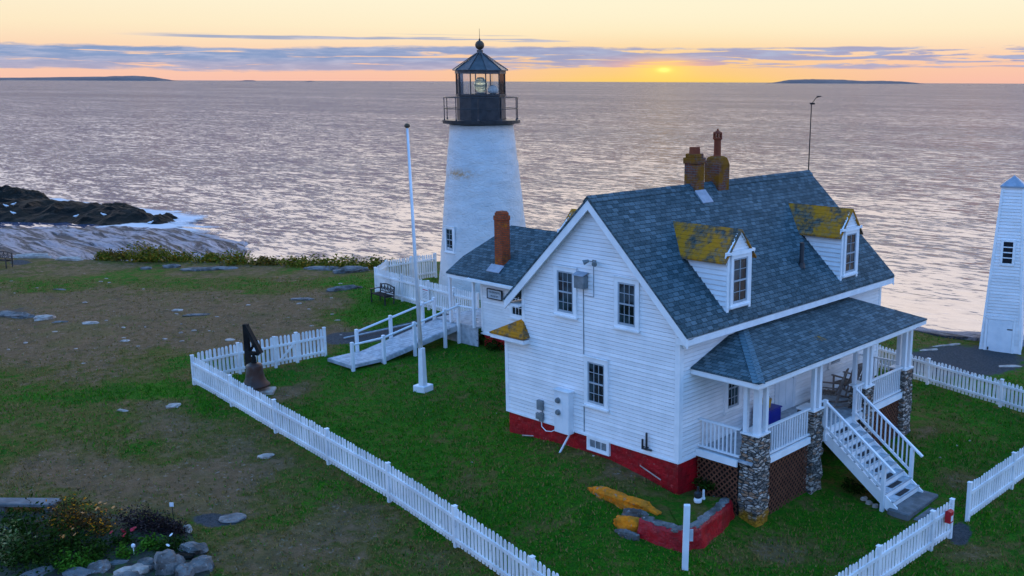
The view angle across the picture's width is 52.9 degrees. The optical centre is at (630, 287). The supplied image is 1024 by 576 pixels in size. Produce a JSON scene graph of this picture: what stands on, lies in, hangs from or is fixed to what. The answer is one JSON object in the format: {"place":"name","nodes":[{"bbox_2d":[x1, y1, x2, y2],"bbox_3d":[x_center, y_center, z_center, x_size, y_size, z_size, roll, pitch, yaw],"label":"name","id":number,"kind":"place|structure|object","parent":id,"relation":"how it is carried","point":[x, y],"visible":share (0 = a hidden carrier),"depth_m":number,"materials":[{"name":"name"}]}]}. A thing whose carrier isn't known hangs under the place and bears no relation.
{"place":"outdoors","nodes":[
{"label":"outdoors","id":0,"kind":"place"},
{"bbox_2d":[0,185,48,198],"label":"dark ledge","id":1,"kind":"object","parent":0,"point":[8,192],"visible":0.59,"depth_m":198.59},
{"bbox_2d":[0,198,174,225],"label":"dark ledge","id":2,"kind":"object","parent":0,"point":[43,210],"visible":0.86,"depth_m":176.24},
{"bbox_2d":[0,76,175,80],"bbox_3d":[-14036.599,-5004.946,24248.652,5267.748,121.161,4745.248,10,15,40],"label":"island","id":3,"kind":"structure","parent":0,"point":[126,78],"depth_m":23792.06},
{"bbox_2d":[102,202,145,211],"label":"dark ledge","id":4,"kind":"object","parent":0,"point":[124,205],"visible":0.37,"depth_m":183.97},
{"bbox_2d":[0,225,249,261],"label":"shore rock","id":5,"kind":"object","parent":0,"point":[87,243],"visible":0.27,"depth_m":123.66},
{"bbox_2d":[51,198,204,222],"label":"surf foam","id":6,"kind":"object","parent":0,"point":[184,218],"visible":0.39,"depth_m":182.09,"materials":[{"name":"grey"}]},
{"bbox_2d":[97,222,211,234],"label":"surf foam","id":7,"kind":"object","parent":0,"point":[167,225],"visible":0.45,"depth_m":166.49,"materials":[{"name":"grey"}]},
{"bbox_2d":[344,323,411,338],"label":"timber edging","id":8,"kind":"object","parent":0,"point":[377,330],"visible":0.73,"depth_m":43.13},
{"bbox_2d":[0,80,1023,331],"bbox_3d":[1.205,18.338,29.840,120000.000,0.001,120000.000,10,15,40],"label":"sea","id":9,"kind":"structure","parent":0,"point":[914,176],"depth_m":346.40,"materials":[{"name":"grey liquid"}]},
{"bbox_2d":[0,258,1023,575],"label":"ground","id":10,"kind":"structure","parent":0,"point":[962,356],"depth_m":31.09,"materials":[{"name":"plant"}]},
{"bbox_2d":[0,251,12,267],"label":"garden bench","id":11,"kind":"object","parent":10,"relation":"on","point":[9,259],"visible":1,"depth_m":59.83,"materials":[{"name":"brown wood"}]},
{"bbox_2d":[0,310,34,318],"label":"rock outcrop","id":12,"kind":"object","parent":10,"relation":"on","point":[14,314],"visible":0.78,"depth_m":47.31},
{"bbox_2d":[13,253,52,258],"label":"rock outcrop","id":13,"kind":"object","parent":10,"relation":"on","point":[35,255],"visible":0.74,"depth_m":62.84,"materials":[{"name":"stone"}]},
{"bbox_2d":[33,314,55,320],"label":"rock outcrop","id":14,"kind":"object","parent":10,"relation":"on","point":[41,317],"visible":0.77,"depth_m":46.71,"materials":[{"name":"stone"}]},
{"bbox_2d":[55,256,83,260],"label":"rock outcrop","id":15,"kind":"object","parent":10,"relation":"on","point":[72,258],"visible":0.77,"depth_m":61.95,"materials":[{"name":"stone"}]},
{"bbox_2d":[93,249,112,260],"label":"shrub","id":16,"kind":"object","parent":10,"relation":"on","point":[102,255],"visible":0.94,"depth_m":62.15,"materials":[{"name":"green plant"}]},
{"bbox_2d":[0,511,208,575],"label":"flower bed soil","id":17,"kind":"structure","parent":10,"relation":"on","point":[133,559],"depth_m":24.42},
{"bbox_2d":[0,519,35,567],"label":"garden plant","id":18,"kind":"object","parent":17,"relation":"on","point":[3,548],"visible":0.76,"depth_m":23.76,"materials":[{"name":"green plant"}]},
{"bbox_2d":[0,508,49,540],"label":"garden plant","id":19,"kind":"object","parent":17,"relation":"on","point":[14,516],"visible":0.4,"depth_m":25.24,"materials":[{"name":"green plant"}]},
{"bbox_2d":[0,498,61,511],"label":"stone bench","id":20,"kind":"object","parent":17,"relation":"on","point":[5,503],"visible":0.51,"depth_m":26.28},
{"bbox_2d":[19,565,55,575],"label":"boulder","id":21,"kind":"object","parent":17,"relation":"on","point":[41,570],"visible":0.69,"depth_m":23.14,"materials":[{"name":"stone"}]},
{"bbox_2d":[0,492,89,575],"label":"garden plant","id":22,"kind":"object","parent":17,"relation":"on","point":[36,547],"visible":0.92,"depth_m":23.76,"materials":[{"name":"green plant"}]},
{"bbox_2d":[33,488,100,539],"bbox_3d":[-14.128,5.571,25.303,1.860,0.974,1.772,0,11,-1],"label":"garden plant","id":23,"kind":"object","parent":17,"relation":"on","point":[72,507],"visible":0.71,"depth_m":25.26,"materials":[{"name":"orange plant"}]},
{"bbox_2d":[52,525,82,556],"bbox_3d":[-13.408,6.040,24.225,0.952,0.593,0.706,10,15,40],"label":"garden plant","id":24,"kind":"object","parent":17,"relation":"on","point":[71,545],"visible":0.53,"depth_m":24.23,"materials":[{"name":"green plant"}]},
{"bbox_2d":[49,547,88,573],"bbox_3d":[-12.983,6.286,23.537,1.039,0.469,0.784,10,15,40],"label":"garden plant","id":25,"kind":"object","parent":17,"relation":"on","point":[63,566],"visible":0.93,"depth_m":23.46,"materials":[{"name":"green plant"}]},
{"bbox_2d":[62,567,90,575],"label":"boulder","id":26,"kind":"object","parent":17,"relation":"on","point":[79,571],"visible":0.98,"depth_m":23.16,"materials":[{"name":"stone"}]},
{"bbox_2d":[57,523,116,561],"bbox_3d":[-12.832,5.979,24.052,1.295,0.833,1.262,-1,12,-7],"label":"garden plant","id":27,"kind":"object","parent":17,"relation":"on","point":[92,543],"visible":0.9,"depth_m":23.98,"materials":[{"name":"green plant"}]},
{"bbox_2d":[72,546,103,567],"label":"garden plant","id":28,"kind":"object","parent":17,"relation":"on","point":[86,559],"visible":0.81,"depth_m":23.66,"materials":[{"name":"green plant"}]},
{"bbox_2d":[70,501,126,537],"bbox_3d":[-13.221,5.664,25.118,1.443,0.912,1.112,2,12,7],"label":"garden plant","id":29,"kind":"object","parent":17,"relation":"on","point":[100,527],"visible":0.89,"depth_m":25.08,"materials":[{"name":"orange plant"}]},
{"bbox_2d":[87,559,110,573],"bbox_3d":[-12.232,6.519,23.462,0.496,0.543,0.499,0,11,1],"label":"boulder","id":30,"kind":"object","parent":17,"relation":"on","point":[101,566],"visible":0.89,"depth_m":23.32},
{"bbox_2d":[110,560,128,564],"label":"boulder","id":31,"kind":"object","parent":17,"relation":"on","point":[115,562],"visible":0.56,"depth_m":23.71,"materials":[{"name":"stone"}]},
{"bbox_2d":[105,526,140,548],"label":"garden plant","id":32,"kind":"object","parent":17,"relation":"on","point":[126,538],"visible":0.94,"depth_m":24.55,"materials":[{"name":"green plant"}]},
{"bbox_2d":[112,542,140,559],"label":"garden plant","id":33,"kind":"object","parent":17,"relation":"on","point":[122,553],"visible":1,"depth_m":23.98,"materials":[{"name":"green plant"}]},
{"bbox_2d":[113,570,143,575],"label":"boulder","id":34,"kind":"object","parent":17,"relation":"on","point":[130,573],"visible":1,"depth_m":22.99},
{"bbox_2d":[113,563,149,574],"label":"boulder","id":35,"kind":"object","parent":17,"relation":"on","point":[141,568],"visible":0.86,"depth_m":23.23,"materials":[{"name":"stone"}]},
{"bbox_2d":[137,557,153,569],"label":"boulder","id":36,"kind":"object","parent":17,"relation":"on","point":[149,561],"visible":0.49,"depth_m":23.57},
{"bbox_2d":[116,502,182,540],"bbox_3d":[-12.081,5.755,25.323,1.874,0.696,1.230,6,13,24],"label":"garden plant","id":37,"kind":"object","parent":17,"relation":"on","point":[144,522],"visible":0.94,"depth_m":25.31,"materials":[{"name":"purple plant"}]},
{"bbox_2d":[136,532,166,551],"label":"garden plant","id":38,"kind":"object","parent":17,"relation":"on","point":[149,543],"visible":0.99,"depth_m":24.44,"materials":[{"name":"green plant"}]},
{"bbox_2d":[146,533,189,556],"bbox_3d":[-11.116,6.160,24.425,0.975,0.403,1.158,10,15,40],"label":"garden plant","id":39,"kind":"object","parent":17,"relation":"on","point":[173,542],"visible":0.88,"depth_m":24.39,"materials":[{"name":"green plant"}]},
{"bbox_2d":[154,549,185,574],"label":"boulder","id":40,"kind":"object","parent":17,"relation":"on","point":[167,561],"visible":0.79,"depth_m":23.30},
{"bbox_2d":[149,512,192,537],"bbox_3d":[-11.579,5.814,25.313,1.569,0.642,0.899,10,15,40],"label":"garden plant","id":41,"kind":"object","parent":17,"relation":"on","point":[168,528],"visible":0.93,"depth_m":25.21,"materials":[{"name":"purple plant"}]},
{"bbox_2d":[174,562,194,575],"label":"boulder","id":42,"kind":"object","parent":17,"relation":"on","point":[184,569],"visible":1,"depth_m":23.20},
{"bbox_2d":[175,551,194,559],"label":"boulder","id":43,"kind":"object","parent":17,"relation":"on","point":[187,555],"visible":0.4,"depth_m":24.10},
{"bbox_2d":[178,541,208,554],"bbox_3d":[-10.559,6.319,24.526,0.768,0.394,0.548,3,12,13],"label":"boulder","id":44,"kind":"object","parent":17,"relation":"on","point":[195,547],"visible":0.74,"depth_m":24.39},
{"bbox_2d":[190,555,214,572],"bbox_3d":[-10.038,6.526,23.766,0.653,0.539,0.461,-10,15,-42],"label":"boulder","id":45,"kind":"object","parent":17,"relation":"on","point":[201,563],"visible":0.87,"depth_m":23.64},
{"bbox_2d":[106,247,133,261],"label":"shrub","id":46,"kind":"object","parent":10,"relation":"on","point":[114,255],"visible":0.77,"depth_m":62.25,"materials":[{"name":"green plant"}]},
{"bbox_2d":[118,238,158,262],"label":"shrub","id":47,"kind":"object","parent":10,"relation":"on","point":[134,259],"visible":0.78,"depth_m":61.45,"materials":[{"name":"green plant"}]},
{"bbox_2d":[130,243,180,262],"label":"shrub","id":48,"kind":"object","parent":10,"relation":"on","point":[160,255],"visible":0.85,"depth_m":61.57,"materials":[{"name":"green plant"}]},
{"bbox_2d":[165,403,180,408],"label":"stone","id":49,"kind":"object","parent":10,"relation":"on","point":[173,405],"visible":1,"depth_m":33.86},
{"bbox_2d":[155,249,202,262],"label":"shrub","id":50,"kind":"object","parent":10,"relation":"on","point":[185,258],"visible":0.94,"depth_m":61.73,"materials":[{"name":"green plant"}]},
{"bbox_2d":[182,313,209,316],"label":"stone","id":51,"kind":"object","parent":10,"relation":"on","point":[196,314],"visible":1,"depth_m":46.77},
{"bbox_2d":[191,251,223,262],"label":"shrub","id":52,"kind":"object","parent":10,"relation":"on","point":[207,257],"visible":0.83,"depth_m":61.57,"materials":[{"name":"green plant"}]},
{"bbox_2d":[179,266,237,270],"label":"rock outcrop","id":53,"kind":"object","parent":10,"relation":"on","point":[208,268],"visible":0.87,"depth_m":58.74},
{"bbox_2d":[219,512,246,522],"bbox_3d":[-10.321,5.956,26.315,0.724,0.086,0.636,-3,12,-15],"label":"stone","id":54,"kind":"object","parent":10,"relation":"on","point":[236,517],"visible":1,"depth_m":26.26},
{"bbox_2d":[210,247,264,265],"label":"shrub","id":55,"kind":"object","parent":10,"relation":"on","point":[235,259],"visible":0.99,"depth_m":60.74,"materials":[{"name":"green plant"}]},
{"bbox_2d":[242,324,262,368],"bbox_3d":[-13.091,2.508,35.360,0.680,2.574,0.276,2,12,10],"label":"bell stand","id":56,"kind":"object","parent":10,"relation":"on","point":[248,335],"visible":0.77,"depth_m":35.21,"materials":[{"name":"brown wood"}]},
{"bbox_2d":[242,353,270,389],"bbox_3d":[-13.053,2.874,35.303,1.000,1.240,1.000,10,15,40],"label":"fog bell","id":57,"kind":"object","parent":56,"relation":"hanging from","point":[255,378],"visible":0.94,"depth_m":35.09,"materials":[{"name":"brown metal"}]},
{"bbox_2d":[196,327,326,377],"bbox_3d":[-13.633,2.516,37.812,5.047,1.359,0.219,-11,16,-43],"label":"picket fence","id":58,"kind":"object","parent":10,"relation":"on","point":[294,345],"visible":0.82,"depth_m":38.04,"materials":[{"name":"paint"}]},
{"bbox_2d":[251,386,276,394],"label":"stone slab","id":59,"kind":"structure","parent":10,"relation":"on","point":[268,391],"depth_m":35.27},
{"bbox_2d":[245,255,283,266],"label":"shrub","id":60,"kind":"object","parent":10,"relation":"on","point":[261,259],"visible":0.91,"depth_m":60.50,"materials":[{"name":"green plant"}]},
{"bbox_2d":[257,453,274,458],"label":"stone","id":61,"kind":"object","parent":10,"relation":"on","point":[266,455],"visible":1,"depth_m":30.03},
{"bbox_2d":[269,252,318,268],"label":"shrub","id":62,"kind":"object","parent":10,"relation":"on","point":[290,263],"visible":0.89,"depth_m":60.09,"materials":[{"name":"green plant"}]},
{"bbox_2d":[296,253,348,267],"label":"shrub","id":63,"kind":"object","parent":10,"relation":"on","point":[320,261],"visible":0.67,"depth_m":59.82,"materials":[{"name":"green plant"}]},
{"bbox_2d":[303,266,341,269],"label":"rock outcrop","id":64,"kind":"object","parent":10,"relation":"on","point":[321,267],"visible":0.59,"depth_m":58.31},
{"bbox_2d":[318,252,367,266],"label":"shrub","id":65,"kind":"object","parent":10,"relation":"on","point":[346,262],"visible":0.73,"depth_m":59.20,"materials":[{"name":"green plant"}]},
{"bbox_2d":[326,285,362,291],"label":"rock outcrop","id":66,"kind":"object","parent":10,"relation":"on","point":[340,288],"visible":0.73,"depth_m":51.53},
{"bbox_2d":[332,266,369,273],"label":"rock outcrop","id":67,"kind":"object","parent":10,"relation":"on","point":[349,269],"visible":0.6,"depth_m":56.98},
{"bbox_2d":[190,354,558,575],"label":"picket fence","id":68,"kind":"object","parent":10,"relation":"on","point":[443,524],"visible":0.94,"depth_m":27.79,"materials":[{"name":"paint"}]},
{"bbox_2d":[357,254,398,269],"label":"shrub","id":69,"kind":"object","parent":10,"relation":"on","point":[374,263],"visible":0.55,"depth_m":58.80,"materials":[{"name":"green plant"}]},
{"bbox_2d":[370,283,394,305],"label":"garden bench","id":70,"kind":"object","parent":10,"relation":"on","point":[382,294],"visible":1,"depth_m":48.45,"materials":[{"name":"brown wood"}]},
{"bbox_2d":[327,297,478,371],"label":"ramp","id":71,"kind":"structure","parent":10,"relation":"on","point":[392,347],"depth_m":40.06,"materials":[{"name":"paint"}]},
{"bbox_2d":[377,253,436,286],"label":"picket fence","id":72,"kind":"object","parent":10,"relation":"on","point":[385,266],"visible":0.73,"depth_m":53.31,"materials":[{"name":"paint"}]},
{"bbox_2d":[404,123,432,392],"bbox_3d":[-7.296,-0.909,34.931,0.510,9.390,0.523,7,13,29],"label":"flagpole","id":73,"kind":"object","parent":10,"relation":"on","point":[422,386],"visible":1,"depth_m":35.11,"materials":[{"name":"metal"}]},
{"bbox_2d":[374,267,478,313],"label":"picket fence","id":74,"kind":"object","parent":10,"relation":"on","point":[403,295],"visible":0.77,"depth_m":47.33,"materials":[{"name":"paint"}]},
{"bbox_2d":[422,287,428,300],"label":"notice board","id":75,"kind":"object","parent":74,"relation":"attached to","point":[425,294],"visible":0.98,"depth_m":46.92,"materials":[{"name":"white paint"}]},
{"bbox_2d":[439,30,525,299],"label":"lighthouse","id":76,"kind":"object","parent":10,"relation":"on","point":[482,184],"visible":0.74,"depth_m":48.42,"materials":[{"name":"paint"}]},
{"bbox_2d":[444,225,454,253],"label":"window","id":77,"kind":"structure","parent":76,"relation":"in","point":[449,231],"depth_m":48.94,"materials":[{"name":"paint"}]},
{"bbox_2d":[482,337,504,351],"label":"dark shrub","id":78,"kind":"object","parent":10,"relation":"on","point":[494,346],"visible":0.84,"depth_m":40.36,"materials":[{"name":"green plant"}]},
{"bbox_2d":[588,486,661,515],"bbox_3d":[-0.222,5.598,26.520,2.492,0.566,0.428,10,15,39],"label":"lichen rock","id":79,"kind":"object","parent":10,"relation":"on","point":[618,499],"visible":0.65,"depth_m":26.30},
{"bbox_2d":[613,515,638,533],"bbox_3d":[0.006,5.990,25.521,0.944,0.549,0.446,4,12,19],"label":"lichen rock","id":80,"kind":"object","parent":10,"relation":"on","point":[630,523],"visible":0.62,"depth_m":25.39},
{"bbox_2d":[614,529,639,540],"bbox_3d":[-0.093,6.118,25.254,0.721,0.259,0.233,7,13,28],"label":"grey rock","id":81,"kind":"object","parent":10,"relation":"on","point":[628,534],"visible":1,"depth_m":25.15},
{"bbox_2d":[621,508,648,517],"bbox_3d":[0.108,5.873,25.771,0.905,0.668,0.317,5,12,22],"label":"grey rock","id":82,"kind":"object","parent":10,"relation":"on","point":[634,512],"visible":0.36,"depth_m":25.63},
{"bbox_2d":[635,477,720,525],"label":"garden soil","id":83,"kind":"structure","parent":10,"relation":"on","point":[671,509],"depth_m":26.62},
{"bbox_2d":[694,486,701,502],"bbox_3d":[1.748,5.377,26.528,0.220,0.420,0.214,10,15,40],"label":"garden lamp","id":84,"kind":"object","parent":83,"relation":"on","point":[697,496],"visible":1,"depth_m":26.47,"materials":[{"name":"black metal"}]},
{"bbox_2d":[436,96,926,527],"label":"keepers house","id":85,"kind":"structure","parent":10,"relation":"on","point":[670,337],"depth_m":28.71,"materials":[{"name":"white paint"}]},
{"bbox_2d":[487,288,501,300],"bbox_3d":[-5.355,0.254,39.949,0.870,0.410,0.045,10,15,40],"label":"museum sign","id":86,"kind":"object","parent":85,"relation":"attached to","point":[494,294],"visible":1,"depth_m":39.93,"materials":[{"name":"wood"}]},
{"bbox_2d":[508,289,521,319],"bbox_3d":[-4.391,0.580,39.227,0.920,1.305,0.120,10,15,40],"label":"window","id":87,"kind":"structure","parent":85,"relation":"in","point":[515,313],"depth_m":39.34,"materials":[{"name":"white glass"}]},
{"bbox_2d":[552,264,577,319],"bbox_3d":[-1.861,0.102,28.848,0.950,1.485,0.120,10,15,40],"label":"window","id":88,"kind":"structure","parent":85,"relation":"in","point":[565,294],"depth_m":28.85,"materials":[{"name":"paint"}]},
{"bbox_2d":[582,354,608,412],"bbox_3d":[-0.976,2.676,28.576,0.960,1.495,0.120,10,15,40],"label":"window","id":89,"kind":"structure","parent":85,"relation":"in","point":[596,370],"depth_m":28.57,"materials":[{"name":"paint"}]},
{"bbox_2d":[587,435,610,455],"bbox_3d":[-0.920,4.470,28.952,0.860,0.440,0.080,10,15,40],"label":"basement window","id":90,"kind":"structure","parent":85,"relation":"in","point":[594,444],"depth_m":28.92,"materials":[{"name":"wood"}]},
{"bbox_2d":[612,275,640,333],"bbox_3d":[-0.114,0.430,27.364,0.940,1.465,0.120,10,15,40],"label":"window","id":91,"kind":"structure","parent":85,"relation":"in","point":[627,294],"depth_m":27.36,"materials":[{"name":"paint"}]},
{"bbox_2d":[723,382,742,414],"bbox_3d":[2.869,2.767,28.478,0.120,1.425,0.860,10,15,40],"label":"window","id":92,"kind":"structure","parent":85,"relation":"in","point":[732,393],"depth_m":28.50,"materials":[{"name":"paint"}]},
{"bbox_2d":[762,403,781,426],"bbox_3d":[3.953,3.698,29.378,0.520,0.560,0.720,10,15,40],"label":"storage tub","id":93,"kind":"object","parent":85,"relation":"on","point":[774,412],"visible":0.28,"depth_m":29.23,"materials":[{"name":"blue plastic"}]},
{"bbox_2d":[774,376,795,411],"bbox_3d":[4.659,2.628,30.566,0.086,2.190,1.140,10,15,40],"label":"door","id":94,"kind":"structure","parent":85,"relation":"in","point":[786,399],"depth_m":30.73,"materials":[{"name":"paint"}]},
{"bbox_2d":[827,358,843,369],"bbox_3d":[6.574,1.875,32.643,0.120,1.365,0.910,10,15,40],"label":"window","id":95,"kind":"structure","parent":85,"relation":"in","point":[836,363],"depth_m":32.70,"materials":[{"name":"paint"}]},
{"bbox_2d":[821,368,849,407],"bbox_3d":[6.173,3.039,31.158,1.214,1.150,0.645,5,12,21],"label":"rocking chair","id":96,"kind":"object","parent":85,"relation":"on","point":[830,392],"visible":0.62,"depth_m":31.13,"materials":[{"name":"brown wood"}]},
{"bbox_2d":[827,363,862,397],"bbox_3d":[6.891,2.840,32.154,0.645,1.150,1.214,-9,15,-38],"label":"rocking chair","id":97,"kind":"object","parent":85,"relation":"on","point":[849,380],"visible":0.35,"depth_m":32.05,"materials":[{"name":"brown wood"}]},
{"bbox_2d":[637,498,734,552],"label":"garden wall","id":98,"kind":"structure","parent":10,"relation":"on","point":[708,526],"depth_m":25.15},
{"bbox_2d":[682,504,692,570],"bbox_3d":[1.339,5.957,24.048,0.260,1.780,0.130,0,11,0],"label":"white post","id":99,"kind":"object","parent":10,"relation":"on","point":[687,530],"visible":0.79,"depth_m":23.98,"materials":[{"name":"paint"}]},
{"bbox_2d":[841,477,867,494],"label":"leafy plant","id":100,"kind":"object","parent":10,"relation":"on","point":[853,487],"visible":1,"depth_m":29.11,"materials":[{"name":"green plant"}]},
{"bbox_2d":[836,497,954,575],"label":"picket fence","id":101,"kind":"object","parent":10,"relation":"on","point":[930,521],"visible":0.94,"depth_m":24.87,"materials":[{"name":"paint"}]},
{"bbox_2d":[945,509,953,523],"bbox_3d":[8.158,5.842,26.071,0.160,0.343,0.200,11,16,44],"label":"red box","id":102,"kind":"object","parent":101,"relation":"attached to","point":[949,514],"visible":1,"depth_m":26.01,"materials":[{"name":"paint"}]},
{"bbox_2d":[887,490,937,520],"bbox_3d":[7.889,6.147,28.470,0.640,0.390,1.900,10,15,40],"label":"stone step","id":103,"kind":"object","parent":10,"relation":"on","point":[911,506],"visible":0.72,"depth_m":28.16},
{"bbox_2d":[914,508,942,520],"bbox_3d":[8.306,6.300,28.104,0.420,0.300,1.600,10,15,40],"label":"stone step","id":104,"kind":"object","parent":10,"relation":"on","point":[922,515],"visible":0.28,"depth_m":27.85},
{"bbox_2d":[878,345,1023,411],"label":"picket fence","id":105,"kind":"object","parent":10,"relation":"on","point":[931,367],"visible":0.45,"depth_m":36.72,"materials":[{"name":"paint"}]},
{"bbox_2d":[965,448,1023,521],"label":"picket fence","id":106,"kind":"object","parent":10,"relation":"on","point":[1010,468],"visible":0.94,"depth_m":28.50,"materials":[{"name":"paint"}]},
{"bbox_2d":[979,175,1023,354],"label":"bell house","id":107,"kind":"structure","parent":10,"relation":"on","point":[1002,329],"depth_m":42.53,"materials":[{"name":"white paint"}]},
{"bbox_2d":[986,319,1012,352],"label":"door","id":108,"kind":"structure","parent":107,"relation":"in","point":[999,332],"depth_m":42.88,"materials":[{"name":"paint"}]},
{"bbox_2d":[999,239,1015,265],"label":"window","id":109,"kind":"structure","parent":107,"relation":"in","point":[1008,247],"depth_m":42.36,"materials":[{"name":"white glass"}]},
{"bbox_2d":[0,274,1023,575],"bbox_3d":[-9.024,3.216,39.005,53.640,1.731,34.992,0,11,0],"label":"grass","id":110,"kind":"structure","parent":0,"point":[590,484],"depth_m":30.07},
{"bbox_2d":[0,0,1023,83],"label":"sky","id":111,"kind":"structure","parent":0,"point":[760,41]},
{"bbox_2d":[692,474,719,490],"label":"leafy plant","id":112,"kind":"object","parent":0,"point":[705,484],"visible":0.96,"depth_m":27.43,"materials":[{"name":"green plant"}]},
{"bbox_2d":[773,79,921,83],"bbox_3d":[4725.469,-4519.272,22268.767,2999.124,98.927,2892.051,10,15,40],"label":"island","id":113,"kind":"structure","parent":0,"point":[822,81],"depth_m":21820.39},
{"bbox_2d":[914,327,1023,346],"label":"shore rock","id":114,"kind":"object","parent":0,"point":[968,335],"visible":0.1,"depth_m":45.14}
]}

